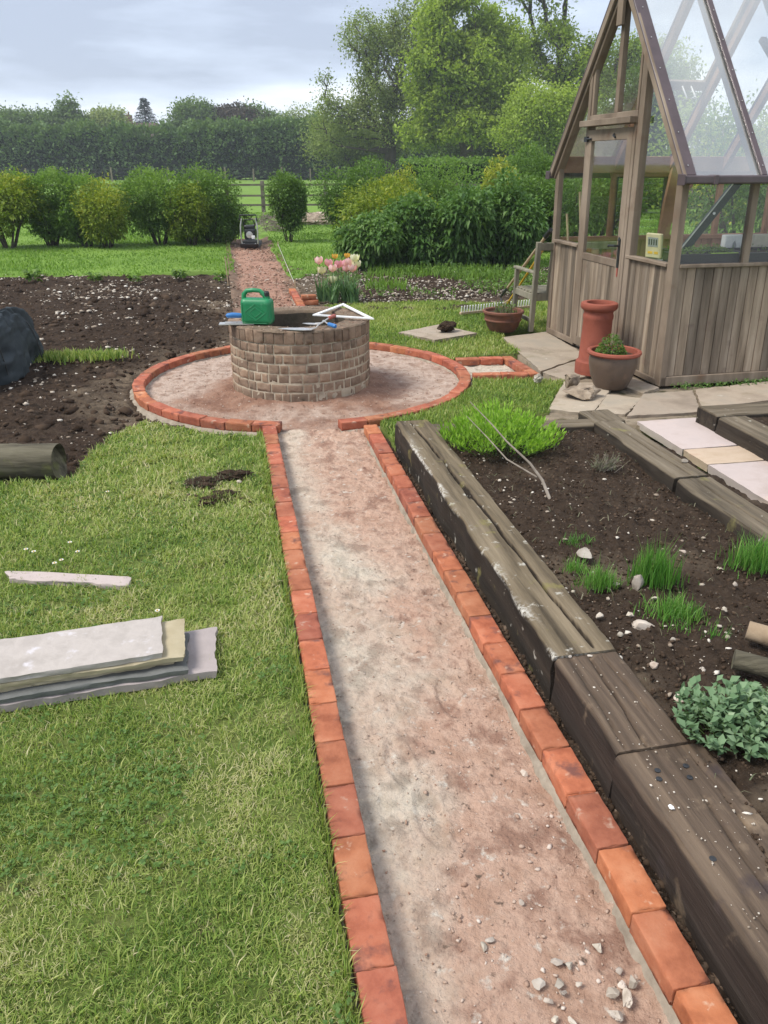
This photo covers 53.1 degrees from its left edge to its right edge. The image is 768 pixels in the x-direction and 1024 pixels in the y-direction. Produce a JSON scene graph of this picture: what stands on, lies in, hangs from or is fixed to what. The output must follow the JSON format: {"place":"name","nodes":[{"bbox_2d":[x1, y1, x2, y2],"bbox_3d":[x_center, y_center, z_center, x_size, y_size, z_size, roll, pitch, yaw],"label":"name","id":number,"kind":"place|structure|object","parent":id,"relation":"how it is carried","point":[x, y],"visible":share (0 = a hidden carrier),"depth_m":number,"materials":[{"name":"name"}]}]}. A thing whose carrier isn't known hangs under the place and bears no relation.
{"place":"outdoors","nodes":[
{"label":"outdoors","id":0,"kind":"place"},
{"bbox_2d":[0,274,246,483],"bbox_3d":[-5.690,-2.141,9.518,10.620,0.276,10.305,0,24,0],"label":"vegetable bed","id":1,"kind":"object","parent":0,"point":[123,385],"visible":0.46,"depth_m":8.93,"materials":[{"name":"soil"}]},
{"bbox_2d":[0,307,43,385],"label":"dark tarpaulin heap","id":2,"kind":"object","parent":1,"relation":"on","point":[21,347],"visible":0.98,"depth_m":7.40,"materials":[{"name":"black plastic"}]},
{"bbox_2d":[0,443,66,478],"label":"old log","id":3,"kind":"object","parent":1,"relation":"on","point":[31,461],"visible":0.95,"depth_m":4.91,"materials":[{"name":"grey wood"}]},
{"bbox_2d":[32,345,139,364],"bbox_3d":[-3.740,-1.631,7.997,2.348,0.103,0.642,-3,25,-6],"label":"grass strip","id":4,"kind":"object","parent":1,"relation":"on","point":[67,355],"depth_m":8.04,"materials":[{"name":"green plant"}]},
{"bbox_2d":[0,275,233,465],"bbox_3d":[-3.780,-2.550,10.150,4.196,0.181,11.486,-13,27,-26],"label":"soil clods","id":5,"kind":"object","parent":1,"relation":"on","point":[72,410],"visible":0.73,"depth_m":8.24,"materials":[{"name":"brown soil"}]},
{"bbox_2d":[0,275,236,479],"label":"scattered stones","id":6,"kind":"object","parent":1,"relation":"on","point":[63,313],"visible":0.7,"depth_m":10.86,"materials":[{"name":"grey stone"}]},
{"bbox_2d":[0,211,271,277],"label":"lawn","id":7,"kind":"structure","parent":0,"point":[167,272],"depth_m":16.50,"materials":[{"name":"green plant"}]},
{"bbox_2d":[0,164,52,247],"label":"hedge bush","id":8,"kind":"object","parent":7,"relation":"on","point":[13,212],"visible":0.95,"depth_m":17.61,"materials":[{"name":"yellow plant"}]},
{"bbox_2d":[1,163,78,245],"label":"hedge bush","id":9,"kind":"object","parent":7,"relation":"on","point":[40,177],"visible":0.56,"depth_m":18.00,"materials":[{"name":"green plant"}]},
{"bbox_2d":[46,165,109,246],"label":"hedge bush","id":10,"kind":"object","parent":7,"relation":"on","point":[72,227],"visible":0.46,"depth_m":17.98,"materials":[{"name":"green plant"}]},
{"bbox_2d":[69,172,136,247],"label":"hedge bush","id":11,"kind":"object","parent":7,"relation":"on","point":[110,221],"visible":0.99,"depth_m":17.72,"materials":[{"name":"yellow plant"}]},
{"bbox_2d":[103,162,196,244],"bbox_3d":[-5.550,-7.513,18.815,2.248,1.904,1.913,0,24,0],"label":"hedge bush","id":12,"kind":"object","parent":7,"relation":"on","point":[147,213],"visible":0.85,"depth_m":18.48,"materials":[{"name":"green plant"}]},
{"bbox_2d":[163,179,214,244],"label":"hedge bush","id":13,"kind":"object","parent":7,"relation":"on","point":[189,227],"visible":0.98,"depth_m":18.38,"materials":[{"name":"green plant"}]},
{"bbox_2d":[176,159,252,243],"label":"hedge bush","id":14,"kind":"object","parent":7,"relation":"on","point":[224,219],"visible":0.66,"depth_m":18.98,"materials":[{"name":"green plant"}]},
{"bbox_2d":[0,418,368,1023],"bbox_3d":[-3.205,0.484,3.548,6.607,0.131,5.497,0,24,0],"label":"lawn","id":15,"kind":"structure","parent":0,"point":[198,809],"depth_m":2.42,"materials":[{"name":"green plant"}]},
{"bbox_2d":[5,571,130,589],"bbox_3d":[-1.538,0.328,3.717,0.661,0.032,0.092,2,24,5],"label":"stone strip","id":16,"kind":"object","parent":15,"relation":"on","point":[104,581],"visible":0.93,"depth_m":3.70,"materials":[{"name":"stone"}]},
{"bbox_2d":[0,627,217,711],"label":"stone strip","id":17,"kind":"object","parent":15,"relation":"on","point":[202,660],"visible":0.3,"depth_m":2.98,"materials":[{"name":"stone"}]},
{"bbox_2d":[0,633,189,703],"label":"stone strip","id":18,"kind":"object","parent":17,"relation":"on","point":[112,679],"visible":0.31,"depth_m":2.90,"materials":[{"name":"stone"}]},
{"bbox_2d":[0,662,174,692],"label":"stone strip","id":19,"kind":"object","parent":18,"relation":"on","point":[50,682],"visible":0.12,"depth_m":2.89,"materials":[{"name":"stone"}]},
{"bbox_2d":[0,618,184,688],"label":"stone strip","id":20,"kind":"object","parent":19,"relation":"on","point":[173,639],"visible":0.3,"depth_m":2.96,"materials":[{"name":"stone"}]},
{"bbox_2d":[0,616,163,683],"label":"stone strip","id":21,"kind":"object","parent":20,"relation":"on","point":[69,651],"visible":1,"depth_m":2.96,"materials":[{"name":"grey stone"}]},
{"bbox_2d":[0,426,354,1023],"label":"clover","id":22,"kind":"object","parent":15,"relation":"on","point":[337,1007],"visible":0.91,"depth_m":2.45,"materials":[{"name":"green plant"}]},
{"bbox_2d":[226,236,313,312],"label":"earth path","id":23,"kind":"structure","parent":0,"point":[233,277],"depth_m":14.18,"materials":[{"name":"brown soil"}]},
{"bbox_2d":[145,350,457,431],"bbox_3d":[-0.760,-1.267,7.386,3.040,0.070,3.040,0,24,0],"label":"ring bed","id":24,"kind":"object","parent":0,"point":[298,414],"visible":0.5,"depth_m":6.92,"materials":[{"name":"beige concrete"}]},
{"bbox_2d":[227,306,369,401],"bbox_3d":[-0.767,-1.458,7.124,1.290,0.690,1.280,0,24,0],"label":"brick well","id":25,"kind":"object","parent":24,"relation":"on","point":[314,365],"visible":0.89,"depth_m":6.64,"materials":[{"name":"brick"}]},
{"bbox_2d":[240,288,274,324],"bbox_3d":[-1.092,-1.772,6.623,0.275,0.303,0.150,3,25,6],"label":"jerrycan","id":26,"kind":"object","parent":25,"relation":"on","point":[257,310],"visible":1,"depth_m":6.57,"materials":[{"name":"green plastic"}]},
{"bbox_2d":[0,0,767,148],"label":"sky","id":27,"kind":"structure","parent":0,"point":[116,53],"materials":[{"name":"grey"}]},
{"bbox_2d":[8,178,763,474],"bbox_3d":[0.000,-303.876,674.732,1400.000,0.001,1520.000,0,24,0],"label":"ground","id":28,"kind":"structure","parent":0,"point":[251,190],"depth_m":47.82,"materials":[{"name":"green plant"}]},
{"bbox_2d":[31,90,102,132],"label":"tree","id":29,"kind":"object","parent":28,"relation":"on","point":[61,113],"visible":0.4,"depth_m":121.65,"materials":[{"name":"green plant"}]},
{"bbox_2d":[157,93,222,129],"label":"tree","id":30,"kind":"object","parent":28,"relation":"on","point":[202,110],"visible":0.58,"depth_m":123.11,"materials":[{"name":"green plant"}]},
{"bbox_2d":[129,342,471,436],"bbox_3d":[-0.760,-1.250,7.391,3.304,0.160,3.315,0,24,0],"label":"brick edging","id":31,"kind":"object","parent":28,"relation":"on","point":[147,405],"visible":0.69,"depth_m":6.54,"materials":[{"name":"brick"}]},
{"bbox_2d":[262,425,407,1023],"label":"brick edging","id":32,"kind":"object","parent":28,"relation":"on","point":[374,971],"visible":0.9,"depth_m":2.44,"materials":[{"name":"orange brick"}]},
{"bbox_2d":[0,112,699,179],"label":"hedgerow","id":33,"kind":"object","parent":28,"relation":"on","point":[234,146],"visible":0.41,"depth_m":99.09,"materials":[{"name":"green plant"}]},
{"bbox_2d":[295,110,416,181],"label":"tree","id":34,"kind":"object","parent":28,"relation":"on","point":[348,157],"visible":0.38,"depth_m":80.15,"materials":[{"name":"green plant"}]},
{"bbox_2d":[298,0,463,177],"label":"oak tree","id":35,"kind":"object","parent":28,"relation":"on","point":[388,101],"visible":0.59,"depth_m":72.78,"materials":[{"name":"green plant"}]},
{"bbox_2d":[392,0,543,163],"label":"oak tree","id":36,"kind":"object","parent":28,"relation":"on","point":[459,80],"visible":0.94,"depth_m":62.70,"materials":[{"name":"green plant"}]},
{"bbox_2d":[411,129,550,163],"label":"tree","id":37,"kind":"object","parent":28,"relation":"on","point":[450,149],"visible":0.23,"depth_m":72.35,"materials":[{"name":"green plant"}]},
{"bbox_2d":[455,356,537,379],"bbox_3d":[1.131,-1.401,7.730,0.676,0.159,0.860,-4,25,-9],"label":"brick edging","id":38,"kind":"object","parent":28,"relation":"on","point":[519,368],"visible":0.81,"depth_m":7.80,"materials":[{"name":"red brick"}]},
{"bbox_2d":[473,69,612,158],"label":"tree","id":39,"kind":"object","parent":28,"relation":"on","point":[536,117],"visible":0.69,"depth_m":57.60,"materials":[{"name":"green plant"}]},
{"bbox_2d":[364,424,737,1023],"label":"brick edging","id":40,"kind":"object","parent":28,"relation":"on","point":[665,958],"visible":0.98,"depth_m":2.47,"materials":[{"name":"orange brick"}]},
{"bbox_2d":[396,153,743,208],"bbox_3d":[11.406,-15.737,36.703,21.731,2.553,1.841,0,24,0],"label":"hedge","id":41,"kind":"object","parent":28,"relation":"on","point":[479,161],"visible":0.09,"depth_m":36.12,"materials":[{"name":"green plant"}]},
{"bbox_2d":[499,0,706,105],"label":"oak tree","id":42,"kind":"object","parent":28,"relation":"on","point":[561,35],"visible":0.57,"depth_m":67.82,"materials":[{"name":"green plant"}]},
{"bbox_2d":[683,446,763,471],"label":"paving slab","id":43,"kind":"structure","parent":28,"relation":"on","point":[703,458],"depth_m":5.31,"materials":[{"name":"stone"}]},
{"bbox_2d":[708,461,767,503],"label":"paving slab","id":44,"kind":"structure","parent":28,"relation":"on","point":[749,480],"depth_m":4.97,"materials":[{"name":"stone"}]},
{"bbox_2d":[284,265,548,309],"bbox_3d":[2.275,-3.784,13.025,8.550,0.250,5.050,0,24,0],"label":"flower bed","id":45,"kind":"object","parent":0,"point":[434,280],"visible":0.1,"depth_m":12.35,"materials":[{"name":"soil"}]},
{"bbox_2d":[294,267,548,305],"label":"scattered stones","id":46,"kind":"object","parent":45,"relation":"on","point":[395,293],"visible":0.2,"depth_m":12.33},
{"bbox_2d":[324,260,547,297],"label":"bed weeds","id":47,"kind":"object","parent":45,"relation":"on","point":[530,276],"visible":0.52,"depth_m":13.07,"materials":[{"name":"green plant"}]},
{"bbox_2d":[324,298,547,360],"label":"lawn","id":48,"kind":"structure","parent":0,"point":[520,331],"depth_m":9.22,"materials":[{"name":"green plant"}]},
{"bbox_2d":[483,307,523,332],"bbox_3d":[1.429,-2.308,9.246,0.496,0.245,0.496,0,24,0],"label":"bowl planter","id":49,"kind":"object","parent":48,"relation":"on","point":[503,322],"visible":0.89,"depth_m":9.10,"materials":[{"name":"ceramic"}]},
{"bbox_2d":[512,241,616,331],"bbox_3d":[2.262,-2.791,9.371,1.210,1.022,0.697,-5,25,-11],"label":"garden bench","id":50,"kind":"object","parent":48,"relation":"on","point":[534,292],"visible":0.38,"depth_m":9.03,"materials":[{"name":"grey wood"}]},
{"bbox_2d":[380,375,564,451],"bbox_3d":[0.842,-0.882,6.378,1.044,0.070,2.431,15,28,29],"label":"mown grass","id":51,"kind":"structure","parent":0,"point":[544,386],"depth_m":6.59,"materials":[{"name":"green plant"}]},
{"bbox_2d":[278,429,668,1023],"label":"path","id":52,"kind":"structure","parent":0,"point":[305,452],"depth_m":2.58,"materials":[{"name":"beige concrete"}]},
{"bbox_2d":[267,211,761,279],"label":"lawn","id":53,"kind":"structure","parent":0,"point":[307,254],"depth_m":19.09,"materials":[{"name":"green plant"}]},
{"bbox_2d":[263,167,309,241],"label":"green shrub","id":54,"kind":"object","parent":53,"relation":"on","point":[291,201],"visible":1,"depth_m":19.32,"materials":[{"name":"green plant"}]},
{"bbox_2d":[306,155,396,228],"bbox_3d":[-0.834,-8.929,21.694,2.844,2.110,1.887,0,24,0],"label":"green shrub","id":55,"kind":"object","parent":53,"relation":"on","point":[332,193],"visible":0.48,"depth_m":21.41,"materials":[{"name":"green plant"}]},
{"bbox_2d":[330,204,411,270],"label":"leafy bush","id":56,"kind":"object","parent":53,"relation":"on","point":[373,240],"visible":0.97,"depth_m":14.35,"materials":[{"name":"green plant"}]},
{"bbox_2d":[327,172,420,237],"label":"green shrub","id":57,"kind":"object","parent":53,"relation":"on","point":[379,184],"visible":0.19,"depth_m":16.40,"materials":[{"name":"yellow plant"}]},
{"bbox_2d":[335,180,438,226],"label":"light sprays","id":58,"kind":"object","parent":53,"relation":"on","point":[379,203],"visible":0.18,"depth_m":15.44,"materials":[{"name":"green plant"}]},
{"bbox_2d":[383,189,444,269],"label":"leafy bush","id":59,"kind":"object","parent":53,"relation":"on","point":[415,210],"visible":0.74,"depth_m":14.62,"materials":[{"name":"green plant"}]},
{"bbox_2d":[402,148,494,205],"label":"green shrub","id":60,"kind":"object","parent":53,"relation":"on","point":[439,188],"visible":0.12,"depth_m":20.42,"materials":[{"name":"green plant"}]},
{"bbox_2d":[426,181,502,266],"bbox_3d":[1.472,-5.481,14.933,1.576,1.771,2.042,0,24,0],"label":"leafy bush","id":61,"kind":"object","parent":53,"relation":"on","point":[467,235],"visible":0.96,"depth_m":14.44,"materials":[{"name":"green plant"}]},
{"bbox_2d":[480,165,548,267],"bbox_3d":[2.419,-5.748,15.195,1.669,2.018,1.859,0,24,0],"label":"leafy bush","id":62,"kind":"object","parent":53,"relation":"on","point":[520,228],"visible":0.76,"depth_m":14.72,"materials":[{"name":"green plant"}]},
{"bbox_2d":[512,169,578,242],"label":"green shrub","id":63,"kind":"object","parent":53,"relation":"on","point":[533,190],"visible":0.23,"depth_m":17.18,"materials":[{"name":"green plant"}]},
{"bbox_2d":[496,138,604,230],"bbox_3d":[4.680,-9.232,21.848,3.313,2.601,2.320,0,24,0],"label":"green shrub","id":64,"kind":"object","parent":53,"relation":"on","point":[540,163],"visible":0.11,"depth_m":21.45,"materials":[{"name":"green plant"}]},
{"bbox_2d":[535,163,663,236],"bbox_3d":[4.661,-6.751,16.714,2.939,2.261,2.278,0,24,0],"label":"green shrub","id":65,"kind":"object","parent":53,"relation":"on","point":[599,202],"visible":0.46,"depth_m":16.43,"materials":[{"name":"green plant"}]},
{"bbox_2d":[563,35,736,211],"bbox_3d":[10.182,-15.081,30.273,5.962,6.454,5.389,0,24,0],"label":"tree","id":66,"kind":"object","parent":53,"relation":"on","point":[630,93],"visible":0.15,"depth_m":29.16,"materials":[{"name":"green plant"}]},
{"bbox_2d":[646,78,767,216],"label":"tree","id":67,"kind":"object","parent":53,"relation":"on","point":[692,140],"visible":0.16,"depth_m":26.77,"materials":[{"name":"green plant"}]},
{"bbox_2d":[646,109,767,233],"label":"tree","id":68,"kind":"object","parent":53,"relation":"on","point":[694,186],"visible":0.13,"depth_m":19.82,"materials":[{"name":"green plant"}]},
{"bbox_2d":[661,97,767,233],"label":"tree","id":69,"kind":"object","parent":53,"relation":"on","point":[734,216],"visible":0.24,"depth_m":15.29,"materials":[{"name":"green plant"}]},
{"bbox_2d":[386,439,741,1023],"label":"soil margin","id":70,"kind":"object","parent":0,"point":[632,842],"visible":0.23,"depth_m":2.64,"materials":[{"name":"brown soil"}]},
{"bbox_2d":[395,420,615,701],"bbox_3d":[0.482,0.052,4.268,0.274,0.259,2.932,-5,25,-10],"label":"timber sleeper","id":71,"kind":"object","parent":70,"relation":"on","point":[546,619],"visible":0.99,"depth_m":3.63,"materials":[{"name":"wood"}]},
{"bbox_2d":[391,448,737,1017],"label":"margin crumbs","id":72,"kind":"object","parent":70,"relation":"on","point":[659,885],"visible":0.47,"depth_m":2.59,"materials":[{"name":"soil"}]},
{"bbox_2d":[444,429,767,870],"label":"raised bed soil","id":73,"kind":"structure","parent":0,"point":[754,793],"depth_m":3.79,"materials":[{"name":"brown soil"}]},
{"bbox_2d":[436,397,566,457],"bbox_3d":[0.782,-0.590,5.110,0.883,0.355,0.693,0,24,0],"label":"bright herb","id":74,"kind":"object","parent":73,"relation":"on","point":[521,430],"visible":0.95,"depth_m":5.04,"materials":[{"name":"green plant"}]},
{"bbox_2d":[550,652,688,798],"bbox_3d":[0.813,0.756,2.728,0.266,0.250,0.511,-5,25,-10],"label":"timber sleeper","id":75,"kind":"object","parent":73,"relation":"on","point":[595,722],"visible":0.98,"depth_m":2.65,"materials":[{"name":"wood"}]},
{"bbox_2d":[594,420,707,491],"bbox_3d":[1.715,-0.341,5.076,0.232,0.208,1.088,-5,25,-10],"label":"timber sleeper","id":76,"kind":"object","parent":73,"relation":"on","point":[661,464],"visible":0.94,"depth_m":4.92,"materials":[{"name":"brown wood"}]},
{"bbox_2d":[612,535,699,591],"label":"chive clump","id":77,"kind":"object","parent":73,"relation":"on","point":[662,573],"visible":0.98,"depth_m":3.45,"materials":[{"name":"green plant"}]},
{"bbox_2d":[629,586,720,628],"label":"chive clump","id":78,"kind":"object","parent":73,"relation":"on","point":[681,612],"visible":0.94,"depth_m":3.21,"materials":[{"name":"green plant"}]},
{"bbox_2d":[610,743,767,1023],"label":"timber sleeper","id":79,"kind":"object","parent":73,"relation":"on","point":[708,901],"visible":0.98,"depth_m":2.12,"materials":[{"name":"wood"}]},
{"bbox_2d":[672,675,767,761],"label":"sage bush","id":80,"kind":"object","parent":73,"relation":"on","point":[742,702],"visible":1,"depth_m":2.47,"materials":[{"name":"green plant"}]},
{"bbox_2d":[675,477,767,551],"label":"timber sleeper","id":81,"kind":"object","parent":73,"relation":"on","point":[731,511],"visible":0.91,"depth_m":4.20,"materials":[{"name":"wood"}]},
{"bbox_2d":[715,525,767,578],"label":"chive clump","id":82,"kind":"object","parent":73,"relation":"on","point":[754,558],"visible":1,"depth_m":3.61,"materials":[{"name":"green plant"}]},
{"bbox_2d":[731,649,767,678],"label":"short log","id":83,"kind":"object","parent":73,"relation":"on","point":[749,663],"visible":1,"depth_m":2.76,"materials":[{"name":"beige wood"}]},
{"bbox_2d":[517,335,707,438],"bbox_3d":[3.465,-1.073,7.002,5.683,0.106,3.452,11,27,23],"label":"patio base","id":84,"kind":"object","parent":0,"point":[559,416],"visible":0.09,"depth_m":6.80,"materials":[{"name":"grey concrete"}]},
{"bbox_2d":[502,332,578,374],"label":"paving slab","id":85,"kind":"structure","parent":84,"relation":"on","point":[541,352],"depth_m":8.31,"materials":[{"name":"beige stone"}]},
{"bbox_2d":[543,361,590,380],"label":"paving slab","id":86,"kind":"structure","parent":84,"relation":"on","point":[561,371],"depth_m":7.43,"materials":[{"name":"beige stone"}]},
{"bbox_2d":[574,299,618,375],"bbox_3d":[2.009,-1.652,7.294,0.342,0.662,0.342,0,24,0],"label":"chimney pot","id":87,"kind":"object","parent":86,"relation":"on","point":[598,315],"visible":0.84,"depth_m":7.16,"materials":[{"name":"ceramic"}]},
{"bbox_2d":[550,381,610,414],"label":"paving slab","id":88,"kind":"structure","parent":84,"relation":"on","point":[565,403],"depth_m":6.48,"materials":[{"name":"beige stone"}]},
{"bbox_2d":[587,344,641,390],"bbox_3d":[2.044,-1.288,6.887,0.476,0.335,0.476,0,24,0],"label":"plant pot","id":89,"kind":"object","parent":88,"relation":"on","point":[612,372],"visible":0.88,"depth_m":6.74,"materials":[{"name":"brown ceramic"}]},
{"bbox_2d":[545,0,767,386],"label":"greenhouse","id":90,"kind":"object","parent":84,"relation":"on","point":[675,321],"visible":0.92,"depth_m":7.07,"materials":[{"name":"brown wood"}]},
{"bbox_2d":[572,127,633,345],"bbox_3d":[2.149,-2.683,7.743,0.113,2.110,1.063,-5,25,-11],"label":"door","id":91,"kind":"structure","parent":90,"relation":"in","point":[598,276],"depth_m":7.78,"materials":[{"name":"brown wood"}]},
{"bbox_2d":[682,184,741,250],"bbox_3d":[2.884,-2.622,6.747,0.473,0.678,0.053,6,25,14],"label":"glazing strut","id":92,"kind":"object","parent":90,"relation":"attached to","point":[712,213],"visible":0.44,"depth_m":6.75,"materials":[{"name":"grey metal"}]},
{"bbox_2d":[627,390,698,418],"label":"paving slab","id":93,"kind":"structure","parent":84,"relation":"on","point":[667,404],"depth_m":6.42,"materials":[{"name":"beige stone"}]},
{"bbox_2d":[637,418,736,455],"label":"paving slab","id":94,"kind":"structure","parent":84,"relation":"on","point":[679,436],"depth_m":5.75,"materials":[{"name":"stone"}]},
{"bbox_2d":[695,381,767,405],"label":"paving slab","id":95,"kind":"structure","parent":84,"relation":"on","point":[739,394],"depth_m":6.73,"materials":[{"name":"beige stone"}]},
{"bbox_2d":[695,402,767,431],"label":"timber sleeper","id":96,"kind":"object","parent":84,"relation":"on","point":[708,417],"visible":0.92,"depth_m":5.86,"materials":[{"name":"wood"}]},
{"bbox_2d":[650,257,764,370],"bbox_3d":[3.970,-1.910,7.389,3.004,1.036,0.643,-5,25,-11],"label":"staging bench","id":97,"kind":"object","parent":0,"point":[661,259],"visible":0.12,"depth_m":6.92,"materials":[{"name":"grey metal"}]},
{"bbox_2d":[663,246,739,263],"bbox_3d":[2.815,-2.287,6.810,0.610,0.125,0.290,-5,25,-11],"label":"seed tray","id":98,"kind":"object","parent":97,"relation":"on","point":[698,256],"visible":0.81,"depth_m":6.72,"materials":[{"name":"black plastic"}]},
{"bbox_2d":[751,417,767,425],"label":"side bed soil","id":99,"kind":"structure","parent":0,"point":[763,420],"depth_m":5.76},
{"bbox_2d":[715,416,767,461],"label":"timber sleeper","id":100,"kind":"object","parent":99,"relation":"on","point":[748,433],"visible":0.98,"depth_m":5.50,"materials":[{"name":"brown wood"}]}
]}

